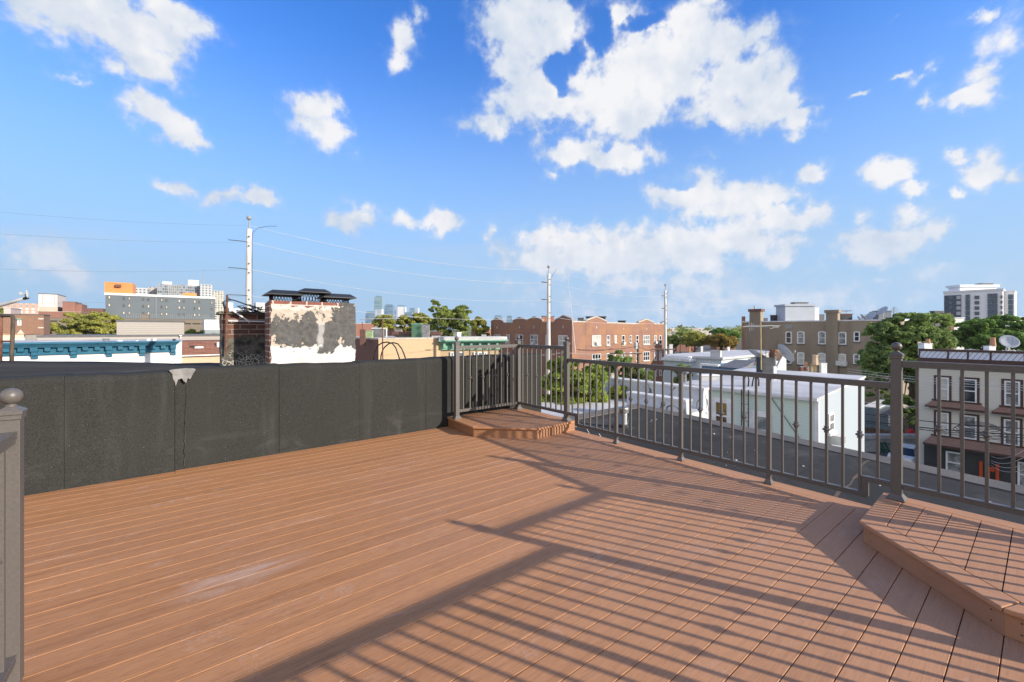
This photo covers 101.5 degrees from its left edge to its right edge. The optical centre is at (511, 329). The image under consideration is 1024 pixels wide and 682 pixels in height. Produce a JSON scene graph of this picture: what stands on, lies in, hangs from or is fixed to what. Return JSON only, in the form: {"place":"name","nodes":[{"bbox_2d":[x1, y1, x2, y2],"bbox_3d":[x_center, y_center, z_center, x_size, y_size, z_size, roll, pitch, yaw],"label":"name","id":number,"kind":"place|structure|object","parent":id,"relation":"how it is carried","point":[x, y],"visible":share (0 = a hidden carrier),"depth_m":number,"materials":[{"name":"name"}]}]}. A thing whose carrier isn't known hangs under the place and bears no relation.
{"place":"outdoors","nodes":[
{"label":"outdoors","id":0,"kind":"place"},
{"bbox_2d":[0,290,28,306],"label":"floodlight arm","id":1,"kind":"object","parent":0,"point":[26,297],"visible":1,"depth_m":7.98},
{"bbox_2d":[3,330,41,339],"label":"house","id":2,"kind":"structure","parent":0,"point":[20,335],"depth_m":41.13,"materials":[{"name":"ceramic"}]},
{"bbox_2d":[3,314,50,334],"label":"brick building","id":3,"kind":"structure","parent":0,"point":[32,323],"depth_m":50.05,"materials":[{"name":"brick"}]},
{"bbox_2d":[3,307,21,313],"bbox_3d":[-61.945,-2.213,51.856,0.665,0.886,4.120,0,0,-38],"label":"rooftop hut","id":4,"kind":"object","parent":3,"relation":"on","point":[12,311],"visible":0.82,"depth_m":50.97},
{"bbox_2d":[39,306,61,310],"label":"brick building","id":5,"kind":"structure","parent":0,"point":[45,308],"depth_m":155.19,"materials":[{"name":"white paint"}]},
{"bbox_2d":[38,311,87,317],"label":"brick building","id":6,"kind":"structure","parent":0,"point":[56,314],"depth_m":147.37,"materials":[{"name":"brick"}]},
{"bbox_2d":[50,314,211,334],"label":"parking garage","id":7,"kind":"structure","parent":0,"point":[189,323],"depth_m":133.74,"materials":[{"name":"beige concrete"}]},
{"bbox_2d":[157,284,199,295],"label":"apartment tower","id":8,"kind":"structure","parent":0,"point":[169,289],"depth_m":514.76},
{"bbox_2d":[182,340,219,362],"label":"row house","id":9,"kind":"structure","parent":0,"point":[200,351],"depth_m":36.31,"materials":[{"name":"red"}]},
{"bbox_2d":[202,320,219,333],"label":"shed","id":10,"kind":"structure","parent":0,"point":[210,326],"depth_m":65.04,"materials":[{"name":"white paint"}]},
{"bbox_2d":[212,291,223,319],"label":"apartment tower","id":11,"kind":"structure","parent":0,"point":[219,299],"depth_m":540.85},
{"bbox_2d":[355,323,375,335],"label":"brick building","id":12,"kind":"structure","parent":0,"point":[367,326],"depth_m":129.13,"materials":[{"name":"brick"}]},
{"bbox_2d":[365,311,375,322],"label":"skyscraper","id":13,"kind":"structure","parent":0,"point":[370,314],"depth_m":2050.75,"materials":[{"name":"blue glass"}]},
{"bbox_2d":[374,296,383,312],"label":"skyscraper","id":14,"kind":"structure","parent":0,"point":[378,302],"depth_m":2300.00,"materials":[{"name":"teal glass"}]},
{"bbox_2d":[384,304,394,325],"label":"skyscraper","id":15,"kind":"structure","parent":0,"point":[389,309],"depth_m":2153.21,"materials":[{"name":"blue glass"}]},
{"bbox_2d":[396,305,406,325],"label":"skyscraper","id":16,"kind":"structure","parent":0,"point":[401,309],"depth_m":2000.00,"materials":[{"name":"white glass"}]},
{"bbox_2d":[0,0,1023,329],"label":"sky","id":17,"kind":"structure","parent":0,"point":[863,157],"materials":[{"name":"blue"}]},
{"bbox_2d":[430,330,1019,456],"bbox_3d":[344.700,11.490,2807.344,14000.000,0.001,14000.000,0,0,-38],"label":"ground","id":18,"kind":"structure","parent":0,"point":[706,348],"depth_m":230.54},
{"bbox_2d":[0,303,37,313],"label":"apartment block","id":19,"kind":"structure","parent":18,"relation":"on","point":[28,308],"depth_m":398.79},
{"bbox_2d":[38,293,65,310],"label":"penthouse","id":20,"kind":"object","parent":18,"relation":"on","point":[52,300],"visible":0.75,"depth_m":173.74,"materials":[{"name":"metal"}]},
{"bbox_2d":[62,301,81,311],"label":"brick building","id":21,"kind":"structure","parent":18,"relation":"on","point":[67,306],"depth_m":156.28,"materials":[{"name":"brick"}]},
{"bbox_2d":[50,311,124,334],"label":"tree","id":22,"kind":"object","parent":18,"relation":"on","point":[89,323],"visible":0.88,"depth_m":93.14,"materials":[{"name":"green plant"}]},
{"bbox_2d":[2,339,181,362],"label":"row house","id":23,"kind":"structure","parent":18,"relation":"on","point":[150,351],"depth_m":28.75,"materials":[{"name":"white"}]},
{"bbox_2d":[0,361,220,375],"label":"adjoining building","id":24,"kind":"structure","parent":18,"relation":"on","point":[17,368],"depth_m":5.36,"materials":[{"name":"stone"}]},
{"bbox_2d":[0,314,15,361],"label":"pipe frame","id":25,"kind":"object","parent":24,"relation":"on","point":[12,339],"visible":0.94,"depth_m":5.74,"materials":[{"name":"metal"}]},
{"bbox_2d":[216,311,264,365],"bbox_3d":[-3.831,0.197,6.081,0.750,0.894,0.580,0,0,-38],"label":"chimney","id":26,"kind":"object","parent":24,"relation":"on","point":[245,343],"visible":0.58,"depth_m":5.83,"materials":[{"name":"brick"}]},
{"bbox_2d":[222,294,264,354],"bbox_3d":[-3.709,-0.069,5.787,0.507,0.814,0.193,0,0,-38],"label":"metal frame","id":27,"kind":"object","parent":26,"relation":"attached to","point":[226,309],"visible":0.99,"depth_m":5.70,"materials":[{"name":"metal"}]},
{"bbox_2d":[262,288,356,363],"bbox_3d":[-2.855,0.014,5.923,1.137,1.165,0.470,0,0,-38],"label":"chimney","id":28,"kind":"object","parent":24,"relation":"on","point":[299,330],"visible":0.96,"depth_m":5.72,"materials":[{"name":"brick"}]},
{"bbox_2d":[373,341,405,359],"bbox_3d":[-2.045,0.361,7.000,0.558,0.330,0.022,0,0,0],"label":"roof ladder","id":29,"kind":"object","parent":24,"relation":"on","point":[387,345],"visible":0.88,"depth_m":6.99,"materials":[{"name":"black metal"}]},
{"bbox_2d":[36,334,219,339],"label":"warehouse","id":30,"kind":"structure","parent":18,"relation":"on","point":[116,336],"depth_m":38.77,"materials":[{"name":"beige"}]},
{"bbox_2d":[116,320,184,334],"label":"rooftop block","id":31,"kind":"structure","parent":18,"relation":"on","point":[145,327],"depth_m":39.79,"materials":[{"name":"beige"}]},
{"bbox_2d":[104,293,215,319],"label":"hospital","id":32,"kind":"structure","parent":18,"relation":"on","point":[124,305],"depth_m":183.60,"materials":[{"name":"grey paint"}]},
{"bbox_2d":[105,282,135,293],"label":"rooftop block","id":33,"kind":"structure","parent":32,"relation":"on","point":[119,287],"depth_m":177.15,"materials":[{"name":"metal"}]},
{"bbox_2d":[200,284,211,296],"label":"apartment tower","id":34,"kind":"structure","parent":18,"relation":"on","point":[205,290],"depth_m":524.43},
{"bbox_2d":[228,216,266,311],"bbox_3d":[-15.623,2.328,25.208,2.502,18.324,0.491,0,0,-38],"label":"utility pole","id":35,"kind":"object","parent":18,"relation":"on","point":[249,236],"visible":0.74,"depth_m":24.98,"materials":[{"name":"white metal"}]},
{"bbox_2d":[371,314,396,335],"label":"tree","id":36,"kind":"object","parent":18,"relation":"on","point":[388,324],"visible":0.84,"depth_m":78.98,"materials":[{"name":"green plant"}]},
{"bbox_2d":[396,312,432,331],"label":"tree","id":37,"kind":"object","parent":18,"relation":"on","point":[417,318],"visible":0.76,"depth_m":84.11,"materials":[{"name":"green plant"}]},
{"bbox_2d":[355,336,507,360],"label":"corner building","id":38,"kind":"structure","parent":18,"relation":"on","point":[417,347],"depth_m":45.70,"materials":[{"name":"beige brick"}]},
{"bbox_2d":[359,329,365,344],"bbox_3d":[-15.585,0.783,43.633,0.576,1.628,0.309,0,0,0],"label":"chimney","id":39,"kind":"object","parent":38,"relation":"on","point":[362,336],"visible":1,"depth_m":43.50,"materials":[{"name":"brick"}]},
{"bbox_2d":[371,328,384,336],"bbox_3d":[-15.123,0.688,47.306,1.322,1.792,0.710,0,0,0],"label":"rooftop hut","id":40,"kind":"object","parent":38,"relation":"on","point":[377,332],"visible":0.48,"depth_m":47.00,"materials":[{"name":"stone"}]},
{"bbox_2d":[412,324,421,336],"bbox_3d":[-10.737,0.189,47.281,1.212,1.750,0.651,0,0,0],"label":"rooftop hut","id":41,"kind":"object","parent":38,"relation":"on","point":[416,330],"visible":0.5,"depth_m":47.00,"materials":[{"name":"green metal"}]},
{"bbox_2d":[392,332,442,336],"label":"parapet wall","id":42,"kind":"structure","parent":38,"relation":"on","point":[402,334],"depth_m":47.79,"materials":[{"name":"brick"}]},
{"bbox_2d":[421,324,429,336],"bbox_3d":[-9.755,0.228,47.210,0.909,1.672,0.488,0,0,0],"label":"chimney","id":43,"kind":"object","parent":38,"relation":"on","point":[425,330],"visible":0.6,"depth_m":47.00,"materials":[{"name":"grey metal"}]},
{"bbox_2d":[428,299,472,335],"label":"tree","id":44,"kind":"object","parent":18,"relation":"on","point":[456,317],"visible":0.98,"depth_m":77.02,"materials":[{"name":"green plant"}]},
{"bbox_2d":[469,316,489,335],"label":"tree","id":45,"kind":"object","parent":18,"relation":"on","point":[482,329],"visible":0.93,"depth_m":73.25,"materials":[{"name":"green plant"}]},
{"bbox_2d":[541,265,555,393],"bbox_3d":[3.477,2.661,40.138,1.961,17.670,0.503,0,0,-38],"label":"utility pole","id":46,"kind":"object","parent":18,"relation":"on","point":[548,314],"visible":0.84,"depth_m":40.04,"materials":[{"name":"white wood"}]},
{"bbox_2d":[542,356,610,404],"bbox_3d":[2.421,6.246,16.084,2.999,10.495,1.954,0,0,-20],"label":"tree","id":47,"kind":"object","parent":18,"relation":"on","point":[599,381],"visible":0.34,"depth_m":15.75,"materials":[{"name":"green plant"}]},
{"bbox_2d":[491,315,663,394],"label":"brick flats","id":48,"kind":"structure","parent":18,"relation":"on","point":[591,338],"depth_m":64.87,"materials":[{"name":"red brick"}]},
{"bbox_2d":[592,335,601,346],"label":"window","id":49,"kind":"structure","parent":48,"relation":"in","point":[596,339],"depth_m":61.61,"materials":[{"name":"white paint"}]},
{"bbox_2d":[433,324,741,335],"bbox_3d":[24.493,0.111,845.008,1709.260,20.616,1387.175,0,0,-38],"label":"distant wood","id":50,"kind":"object","parent":18,"relation":"on","point":[738,329],"visible":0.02,"depth_m":370.96,"materials":[{"name":"green plant"}]},
{"bbox_2d":[610,385,627,399],"bbox_3d":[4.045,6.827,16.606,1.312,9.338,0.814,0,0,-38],"label":"tree","id":51,"kind":"object","parent":18,"relation":"on","point":[619,392],"visible":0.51,"depth_m":16.58,"materials":[{"name":"green plant"}]},
{"bbox_2d":[541,376,708,418],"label":"building","id":52,"kind":"structure","parent":18,"relation":"on","point":[695,396],"depth_m":14.53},
{"bbox_2d":[662,284,669,353],"bbox_3d":[19.205,2.882,52.418,1.961,17.220,0.491,0,0,-38],"label":"utility pole","id":53,"kind":"object","parent":18,"relation":"on","point":[665,322],"visible":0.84,"depth_m":52.35,"materials":[{"name":"white wood"}]},
{"bbox_2d":[667,334,680,353],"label":"tree","id":54,"kind":"object","parent":18,"relation":"on","point":[673,339],"visible":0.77,"depth_m":118.73,"materials":[{"name":"green plant"}]},
{"bbox_2d":[667,325,710,336],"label":"institution","id":55,"kind":"structure","parent":18,"relation":"on","point":[672,330],"depth_m":420.00,"materials":[{"name":"stone"}]},
{"bbox_2d":[678,331,706,351],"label":"tree","id":56,"kind":"object","parent":18,"relation":"on","point":[693,338],"visible":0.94,"depth_m":113.60,"materials":[{"name":"green plant"}]},
{"bbox_2d":[703,333,739,350],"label":"tree","id":57,"kind":"object","parent":18,"relation":"on","point":[721,341],"visible":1,"depth_m":108.86,"materials":[{"name":"green plant"}]},
{"bbox_2d":[661,350,785,382],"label":"row house","id":58,"kind":"structure","parent":18,"relation":"on","point":[695,359],"depth_m":47.50,"materials":[{"name":"white"}]},
{"bbox_2d":[709,327,741,340],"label":"tree","id":59,"kind":"object","parent":18,"relation":"on","point":[726,332],"visible":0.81,"depth_m":158.01,"materials":[{"name":"green plant"}]},
{"bbox_2d":[683,368,865,451],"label":"mint house","id":60,"kind":"structure","parent":18,"relation":"on","point":[850,414],"depth_m":20.61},
{"bbox_2d":[697,374,719,379],"bbox_3d":[11.382,2.959,24.247,1.069,0.749,0.574,0,0,0],"label":"skylight","id":61,"kind":"object","parent":60,"relation":"on","point":[706,376],"visible":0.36,"depth_m":24.00,"materials":[{"name":"white paint"}]},
{"bbox_2d":[712,397,730,422],"bbox_3d":[10.900,4.475,21.749,0.080,1.850,1.049,0,0,-38],"label":"window","id":62,"kind":"structure","parent":60,"relation":"in","point":[715,400],"depth_m":21.67,"materials":[{"name":"white paint"}]},
{"bbox_2d":[741,377,759,426],"bbox_3d":[11.981,5.385,21.232,1.692,6.210,0.600,0,0,-43],"label":"roof ladder","id":63,"kind":"object","parent":60,"relation":"attached to","point":[748,399],"visible":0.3,"depth_m":20.70,"materials":[{"name":"black metal"}]},
{"bbox_2d":[749,410,765,430],"bbox_3d":[12.051,4.893,20.277,0.080,1.850,1.011,0,0,-38],"label":"window","id":64,"kind":"structure","parent":60,"relation":"in","point":[761,415],"depth_m":20.32,"materials":[{"name":"glass"}]},
{"bbox_2d":[742,322,778,369],"bbox_3d":[14.559,0.947,24.400,2.195,2.768,0.862,0,0,0],"label":"tv antenna","id":65,"kind":"object","parent":60,"relation":"on","point":[760,336],"visible":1,"depth_m":24.39,"materials":[{"name":"metal"}]},
{"bbox_2d":[755,349,775,372],"bbox_3d":[15.199,2.022,24.904,1.009,1.669,0.669,0,0,0],"label":"chimney","id":66,"kind":"object","parent":60,"relation":"on","point":[768,363],"visible":0.76,"depth_m":24.60,"materials":[{"name":"concrete"}]},
{"bbox_2d":[776,344,795,367],"bbox_3d":[16.331,1.574,24.961,1.066,1.468,0.996,0,0,-38],"label":"satellite dish","id":67,"kind":"object","parent":66,"relation":"attached to","point":[785,352],"visible":0.91,"depth_m":24.93,"materials":[{"name":"grey paint"}]},
{"bbox_2d":[828,412,836,436],"bbox_3d":[14.916,4.393,19.478,0.937,1.007,0.140,0,0,-38],"label":"window","id":68,"kind":"structure","parent":60,"relation":"in","point":[831,416],"depth_m":19.51,"materials":[{"name":"white paint"}]},
{"bbox_2d":[570,403,1023,680],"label":"terrace building","id":69,"kind":"structure","parent":18,"relation":"on","point":[999,491],"depth_m":5.79,"materials":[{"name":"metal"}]},
{"bbox_2d":[0,353,540,495],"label":"parapet wall","id":70,"kind":"structure","parent":69,"relation":"on","point":[83,429],"depth_m":4.71,"materials":[{"name":"concrete"}]},
{"bbox_2d":[21,426,1023,681],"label":"deck","id":71,"kind":"structure","parent":69,"relation":"on","point":[445,554],"depth_m":2.51,"materials":[{"name":"wood"}]},
{"bbox_2d":[0,388,27,681],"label":"deck railing","id":72,"kind":"object","parent":71,"relation":"on","point":[12,414],"visible":1,"depth_m":1.73,"materials":[{"name":"grey metal"}]},
{"bbox_2d":[447,408,574,438],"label":"deck platform","id":73,"kind":"structure","parent":71,"relation":"on","point":[513,423],"depth_m":6.05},
{"bbox_2d":[452,336,1023,516],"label":"deck railing","id":74,"kind":"object","parent":71,"relation":"on","point":[895,483],"visible":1,"depth_m":4.03,"materials":[{"name":"grey metal"}]},
{"bbox_2d":[859,493,1023,642],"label":"deck platform","id":75,"kind":"structure","parent":71,"relation":"on","point":[972,563],"depth_m":2.56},
{"bbox_2d":[613,406,633,429],"bbox_3d":[2.088,1.635,7.830,0.400,0.400,0.400,0,0,-38],"label":"roof vent","id":76,"kind":"object","parent":69,"relation":"on","point":[626,411],"visible":0.79,"depth_m":7.76,"materials":[{"name":"metal"}]},
{"bbox_2d":[741,309,921,407],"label":"tan apartments","id":77,"kind":"structure","parent":18,"relation":"on","point":[834,342],"depth_m":58.55,"materials":[{"name":"beige brick"}]},
{"bbox_2d":[785,331,791,344],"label":"window","id":78,"kind":"structure","parent":77,"relation":"in","point":[788,335],"depth_m":61.56,"materials":[{"name":"white paint"}]},
{"bbox_2d":[774,304,816,320],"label":"roof plant","id":79,"kind":"object","parent":77,"relation":"on","point":[791,312],"visible":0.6,"depth_m":66.00,"materials":[{"name":"grey metal"}]},
{"bbox_2d":[796,352,803,365],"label":"window","id":80,"kind":"structure","parent":77,"relation":"in","point":[800,355],"depth_m":60.36,"materials":[{"name":"white paint"}]},
{"bbox_2d":[796,331,804,344],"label":"window","id":81,"kind":"structure","parent":77,"relation":"in","point":[800,335],"depth_m":60.27,"materials":[{"name":"glass"}]},
{"bbox_2d":[817,331,825,344],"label":"window","id":82,"kind":"structure","parent":77,"relation":"in","point":[821,335],"depth_m":58.27,"materials":[{"name":"white paint"}]},
{"bbox_2d":[835,354,847,367],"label":"window","id":83,"kind":"structure","parent":77,"relation":"in","point":[842,363],"depth_m":56.41,"materials":[{"name":"white paint"}]},
{"bbox_2d":[838,332,846,345],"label":"window","id":84,"kind":"structure","parent":77,"relation":"in","point":[841,335],"depth_m":56.49,"materials":[{"name":"glass"}]},
{"bbox_2d":[864,399,889,427],"bbox_3d":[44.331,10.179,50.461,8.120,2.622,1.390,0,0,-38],"label":"house","id":85,"kind":"structure","parent":18,"relation":"on","point":[869,408],"depth_m":48.22,"materials":[{"name":"grey stone"}]},
{"bbox_2d":[864,427,904,432],"bbox_3d":[38.194,10.805,42.097,0.090,1.371,4.779,0,0,-38],"label":"fence","id":86,"kind":"object","parent":18,"relation":"on","point":[869,430],"visible":0.18,"depth_m":43.15,"materials":[{"name":"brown wood"}]},
{"bbox_2d":[864,433,914,451],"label":"wall","id":87,"kind":"structure","parent":18,"relation":"on","point":[870,442],"depth_m":39.30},
{"bbox_2d":[887,443,914,462],"bbox_3d":[33.395,10.666,35.545,4.200,1.592,1.800,0,0,-38],"label":"parked car","id":88,"kind":"object","parent":18,"relation":"on","point":[909,452],"visible":0.2,"depth_m":34.67,"materials":[{"name":"white paint"}]},
{"bbox_2d":[855,312,958,432],"bbox_3d":[40.543,4.805,43.257,6.667,13.375,8.776,0,0,-73],"label":"tree","id":89,"kind":"object","parent":18,"relation":"on","point":[913,331],"visible":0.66,"depth_m":41.94,"materials":[{"name":"green plant"}]},
{"bbox_2d":[943,288,1005,350],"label":"apartment tower","id":90,"kind":"structure","parent":18,"relation":"on","point":[972,304],"depth_m":200.33,"materials":[{"name":"white paint"}]},
{"bbox_2d":[946,285,999,290],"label":"penthouse","id":91,"kind":"object","parent":90,"relation":"on","point":[963,287],"visible":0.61,"depth_m":205.00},
{"bbox_2d":[949,314,1023,350],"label":"tree","id":92,"kind":"object","parent":18,"relation":"on","point":[976,333],"visible":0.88,"depth_m":73.07,"materials":[{"name":"green plant"}]},
{"bbox_2d":[1004,290,1016,350],"bbox_3d":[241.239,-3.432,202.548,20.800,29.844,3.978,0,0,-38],"label":"apartment tower","id":93,"kind":"structure","parent":18,"relation":"on","point":[1010,302],"depth_m":196.18,"materials":[{"name":"white paint"}]},
{"bbox_2d":[874,407,903,429],"bbox_3d":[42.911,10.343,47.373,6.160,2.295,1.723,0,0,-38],"label":"house","id":94,"kind":"structure","parent":0,"point":[885,411],"depth_m":45.72,"materials":[{"name":"grey stone"}]},
{"bbox_2d":[864,420,1023,435],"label":"street cable","id":95,"kind":"object","parent":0,"point":[951,430],"visible":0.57,"depth_m":26.84,"materials":[{"name":"metal"}]},
{"bbox_2d":[865,414,1023,428],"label":"street cable","id":96,"kind":"object","parent":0,"point":[949,423],"visible":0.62,"depth_m":27.06,"materials":[{"name":"metal"}]},
{"bbox_2d":[953,421,1008,438],"bbox_3d":[29.145,6.226,26.043,0.040,0.998,2.334,0,0,-38],"label":"cable coil","id":97,"kind":"object","parent":96,"relation":"hanging from","point":[968,423],"visible":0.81,"depth_m":26.11,"materials":[{"name":"metal"}]},
{"bbox_2d":[918,348,1023,485],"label":"row house","id":98,"kind":"structure","parent":0,"point":[999,416],"depth_m":30.84,"materials":[{"name":"beige"}]},
{"bbox_2d":[917,339,932,352],"bbox_3d":[35.356,1.490,35.748,0.742,1.416,0.658,0,0,0],"label":"chimney","id":99,"kind":"object","parent":98,"relation":"on","point":[927,344],"visible":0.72,"depth_m":35.50,"materials":[{"name":"white paint"}]},
{"bbox_2d":[934,410,950,437],"bbox_3d":[33.180,7.304,32.216,0.080,2.105,0.939,0,0,-38],"label":"window","id":100,"kind":"structure","parent":98,"relation":"in","point":[945,415],"depth_m":32.10,"materials":[{"name":"white paint"}]},
{"bbox_2d":[934,375,951,401],"bbox_3d":[33.183,4.560,32.211,0.080,2.050,0.951,0,0,-38],"label":"window","id":101,"kind":"structure","parent":98,"relation":"in","point":[946,390],"depth_m":32.10,"materials":[{"name":"glass"}]},
{"bbox_2d":[946,451,959,471],"bbox_3d":[33.384,10.047,31.557,0.070,1.618,0.887,0,0,-38],"label":"window","id":102,"kind":"structure","parent":98,"relation":"in","point":[952,458],"depth_m":31.58,"materials":[{"name":"glass"}]},
{"bbox_2d":[964,413,978,441],"bbox_3d":[34.043,7.266,31.111,0.080,2.007,1.001,0,0,-38],"label":"window","id":103,"kind":"structure","parent":98,"relation":"in","point":[967,417],"depth_m":31.00,"materials":[{"name":"white paint"}]},
{"bbox_2d":[964,377,979,404],"bbox_3d":[34.045,4.563,31.109,0.080,2.024,1.007,0,0,-38],"label":"window","id":104,"kind":"structure","parent":98,"relation":"in","point":[972,393],"depth_m":31.00,"materials":[{"name":"white paint"}]},
{"bbox_2d":[983,337,995,349],"bbox_3d":[40.830,1.480,35.687,0.642,1.638,0.576,0,0,0],"label":"chimney","id":105,"kind":"object","parent":98,"relation":"on","point":[992,345],"visible":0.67,"depth_m":35.50,"materials":[{"name":"white paint"}]},
{"bbox_2d":[999,335,1019,350],"bbox_3d":[40.377,1.091,33.931,1.014,1.300,0.941,0,0,-10],"label":"satellite dish","id":106,"kind":"object","parent":98,"relation":"on","point":[1009,341],"visible":1,"depth_m":33.99,"materials":[{"name":"grey paint"}]},
{"bbox_2d":[1001,379,1022,406],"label":"window","id":107,"kind":"structure","parent":98,"relation":"in","point":[1005,394],"depth_m":29.57,"materials":[{"name":"glass"}]},
{"bbox_2d":[1001,417,1022,447],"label":"window","id":108,"kind":"structure","parent":98,"relation":"in","point":[1005,421],"depth_m":29.57,"materials":[{"name":"white paint"}]},
{"bbox_2d":[1018,461,1023,485],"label":"window","id":109,"kind":"structure","parent":98,"relation":"in","point":[1021,473],"depth_m":29.02,"materials":[{"name":"glass"}]},
{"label":"road","id":110,"kind":"structure","parent":0,"visible":0},
{"bbox_2d":[600,349,652,380],"bbox_3d":[12.813,6.832,45.916,6.440,9.331,4.345,0,0,-12],"label":"tree","id":111,"kind":"object","parent":110,"relation":"on","point":[619,358],"visible":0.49,"depth_m":45.30,"materials":[{"name":"green plant"}]},
{"bbox_2d":[673,363,692,383],"bbox_3d":[14.598,7.162,35.911,1.695,8.671,1.750,0,0,-19],"label":"tree","id":112,"kind":"object","parent":110,"relation":"on","point":[676,380],"visible":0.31,"depth_m":35.64,"materials":[{"name":"green plant"}]},
{"bbox_2d":[700,359,755,373],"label":"house","id":113,"kind":"structure","parent":110,"relation":"on","point":[734,364],"depth_m":33.72,"materials":[{"name":"white"}]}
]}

